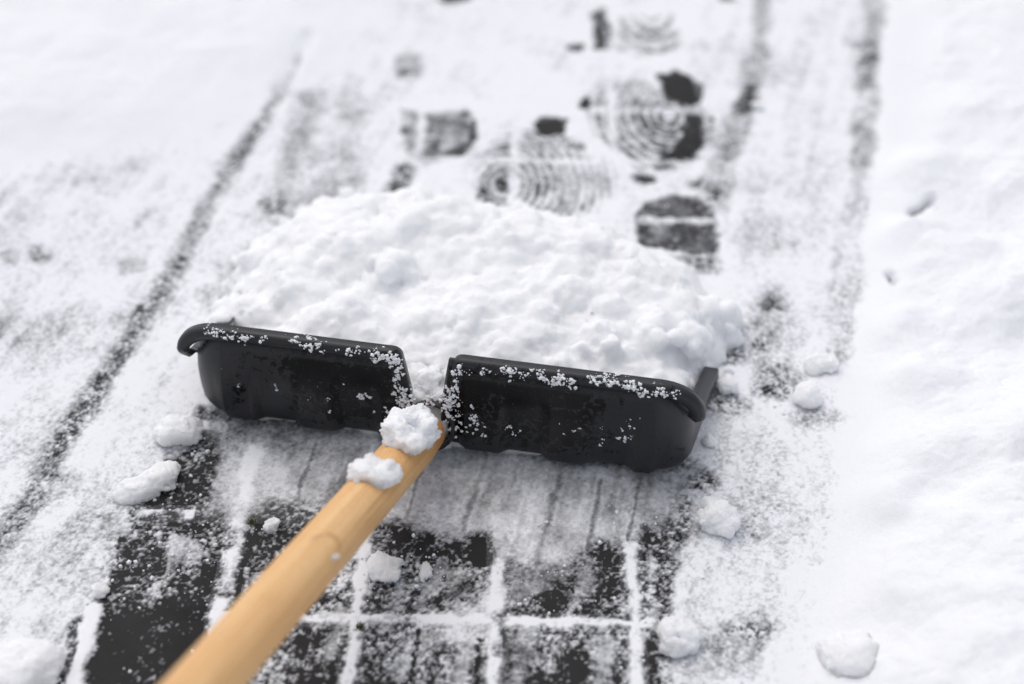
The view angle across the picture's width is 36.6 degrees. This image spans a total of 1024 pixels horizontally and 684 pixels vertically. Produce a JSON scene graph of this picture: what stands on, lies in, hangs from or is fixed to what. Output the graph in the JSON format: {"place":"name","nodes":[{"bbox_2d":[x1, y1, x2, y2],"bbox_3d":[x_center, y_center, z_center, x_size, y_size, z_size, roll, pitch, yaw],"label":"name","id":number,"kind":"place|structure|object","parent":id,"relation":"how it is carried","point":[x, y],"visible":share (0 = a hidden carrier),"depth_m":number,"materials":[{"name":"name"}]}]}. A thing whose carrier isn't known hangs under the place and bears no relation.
{"place":"outdoors","nodes":[
{"label":"outdoors","id":0,"kind":"place"},
{"bbox_2d":[4,0,916,683],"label":"pavement","id":1,"kind":"structure","parent":0,"point":[106,664],"depth_m":1.13,"materials":[{"name":"grey stone"}]},
{"bbox_2d":[160,317,718,683],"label":"snow shovel","id":2,"kind":"object","parent":1,"relation":"on","point":[245,636],"visible":0.87,"depth_m":1.19,"materials":[{"name":"black plastic"}]},
{"bbox_2d":[330,554,339,560],"bbox_3d":[-0.113,0.136,0.983,0.006,0.005,0.009,7,40,8],"label":"snow crumb","id":3,"kind":"object","parent":2,"relation":"on","point":[334,556],"visible":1,"depth_m":0.98,"materials":[{"name":"white snow"}]},
{"bbox_2d":[346,452,403,489],"bbox_3d":[-0.097,0.093,1.084,0.038,0.029,0.034,7,40,8],"label":"snow lump","id":4,"kind":"object","parent":2,"relation":"on","point":[372,469],"visible":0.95,"depth_m":1.08,"materials":[{"name":"white snow"}]},
{"bbox_2d":[379,403,442,455],"bbox_3d":[-0.075,0.065,1.155,0.044,0.042,0.066,7,40,8],"label":"snow lump","id":5,"kind":"object","parent":2,"relation":"on","point":[412,430],"visible":0.98,"depth_m":1.14,"materials":[{"name":"white snow"}]},
{"bbox_2d":[408,362,444,408],"bbox_3d":[-0.070,0.042,1.239,0.051,0.049,0.052,18,43,20],"label":"snow lump","id":6,"kind":"object","parent":2,"relation":"on","point":[428,378],"visible":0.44,"depth_m":1.23,"materials":[{"name":"white snow"}]},
{"bbox_2d":[203,322,680,445],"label":"snow flecks","id":7,"kind":"object","parent":2,"relation":"attached to","point":[405,400],"visible":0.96,"depth_m":1.19,"materials":[{"name":"white snow"}]},
{"bbox_2d":[0,0,1023,683],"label":"snow","id":8,"kind":"structure","parent":1,"relation":"on","point":[884,490],"depth_m":1.39,"materials":[{"name":"white snow"}]},
{"bbox_2d":[0,636,66,683],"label":"snow clump","id":9,"kind":"object","parent":8,"relation":"on","point":[25,660],"visible":1,"depth_m":1.06,"materials":[{"name":"white snow"}]},
{"bbox_2d":[91,582,109,599],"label":"snow clump","id":10,"kind":"object","parent":8,"relation":"on","point":[100,590],"visible":1,"depth_m":1.13,"materials":[{"name":"white snow"}]},
{"bbox_2d":[112,460,180,505],"bbox_3d":[-0.284,0.109,1.209,0.057,0.024,0.032,-19,43,-21],"label":"snow clump","id":11,"kind":"object","parent":8,"relation":"on","point":[153,481],"visible":1,"depth_m":1.20,"materials":[{"name":"white snow"}]},
{"bbox_2d":[151,413,203,446],"bbox_3d":[-0.270,0.070,1.252,0.044,0.026,0.034,0,40,0],"label":"snow clump","id":12,"kind":"object","parent":8,"relation":"on","point":[178,429],"visible":1,"depth_m":1.24,"materials":[{"name":"white snow"}]},
{"bbox_2d":[263,517,280,533],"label":"snow clump","id":13,"kind":"object","parent":8,"relation":"on","point":[270,525],"visible":1,"depth_m":1.18,"materials":[{"name":"white snow"}]},
{"bbox_2d":[366,550,407,582],"bbox_3d":[-0.094,0.167,1.144,0.031,0.013,0.028,24,45,26],"label":"snow clump","id":14,"kind":"object","parent":8,"relation":"on","point":[383,567],"visible":1,"depth_m":1.14,"materials":[{"name":"white snow"}]},
{"bbox_2d":[5,86,843,683],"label":"snow grains","id":15,"kind":"object","parent":8,"relation":"on","point":[393,542],"visible":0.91,"depth_m":1.15,"materials":[{"name":"white snow"}]},
{"bbox_2d":[419,561,432,582],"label":"snow clump","id":16,"kind":"object","parent":8,"relation":"on","point":[426,570],"visible":1,"depth_m":1.14,"materials":[{"name":"white snow"}]},
{"bbox_2d":[204,183,743,455],"bbox_3d":[-0.034,-0.039,1.362,0.476,0.113,0.358,7,40,8],"label":"snow heap","id":17,"kind":"object","parent":8,"relation":"on","point":[420,273],"visible":0.72,"depth_m":1.32,"materials":[{"name":"white snow"}]},
{"bbox_2d":[656,614,700,658],"bbox_3d":[0.117,0.208,1.091,0.031,0.027,0.032,0,40,0],"label":"snow clump","id":18,"kind":"object","parent":8,"relation":"on","point":[680,637],"visible":1,"depth_m":1.08,"materials":[{"name":"white snow"}]},
{"bbox_2d":[701,433,715,447],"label":"snow clump","id":19,"kind":"object","parent":8,"relation":"on","point":[707,439],"visible":1,"depth_m":1.25,"materials":[{"name":"white snow"}]},
{"bbox_2d":[694,495,741,538],"bbox_3d":[0.157,0.133,1.180,0.036,0.031,0.035,15,42,17],"label":"snow clump","id":20,"kind":"object","parent":8,"relation":"on","point":[716,516],"visible":1,"depth_m":1.17,"materials":[{"name":"white snow"}]},
{"bbox_2d":[716,373,738,394],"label":"snow clump","id":21,"kind":"object","parent":8,"relation":"on","point":[726,383],"visible":1,"depth_m":1.29,"materials":[{"name":"white snow"}]},
{"bbox_2d":[751,101,763,110],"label":"snow clump","id":22,"kind":"object","parent":8,"relation":"on","point":[757,105],"visible":1,"depth_m":1.64,"materials":[{"name":"white snow"}]},
{"bbox_2d":[791,381,823,409],"bbox_3d":[0.247,0.044,1.288,0.026,0.019,0.027,25,46,27],"label":"snow clump","id":23,"kind":"object","parent":8,"relation":"on","point":[808,395],"visible":1,"depth_m":1.28,"materials":[{"name":"white snow"}]},
{"bbox_2d":[803,352,838,376],"bbox_3d":[0.264,0.019,1.322,0.030,0.020,0.025,0,40,0],"label":"snow clump","id":24,"kind":"object","parent":8,"relation":"on","point":[816,364],"visible":1,"depth_m":1.31,"materials":[{"name":"white snow"}]},
{"bbox_2d":[814,629,878,678],"bbox_3d":[0.233,0.216,1.074,0.043,0.028,0.044,0,40,0],"label":"snow clump","id":25,"kind":"object","parent":8,"relation":"on","point":[854,654],"visible":1,"depth_m":1.06,"materials":[{"name":"white snow"}]}
]}

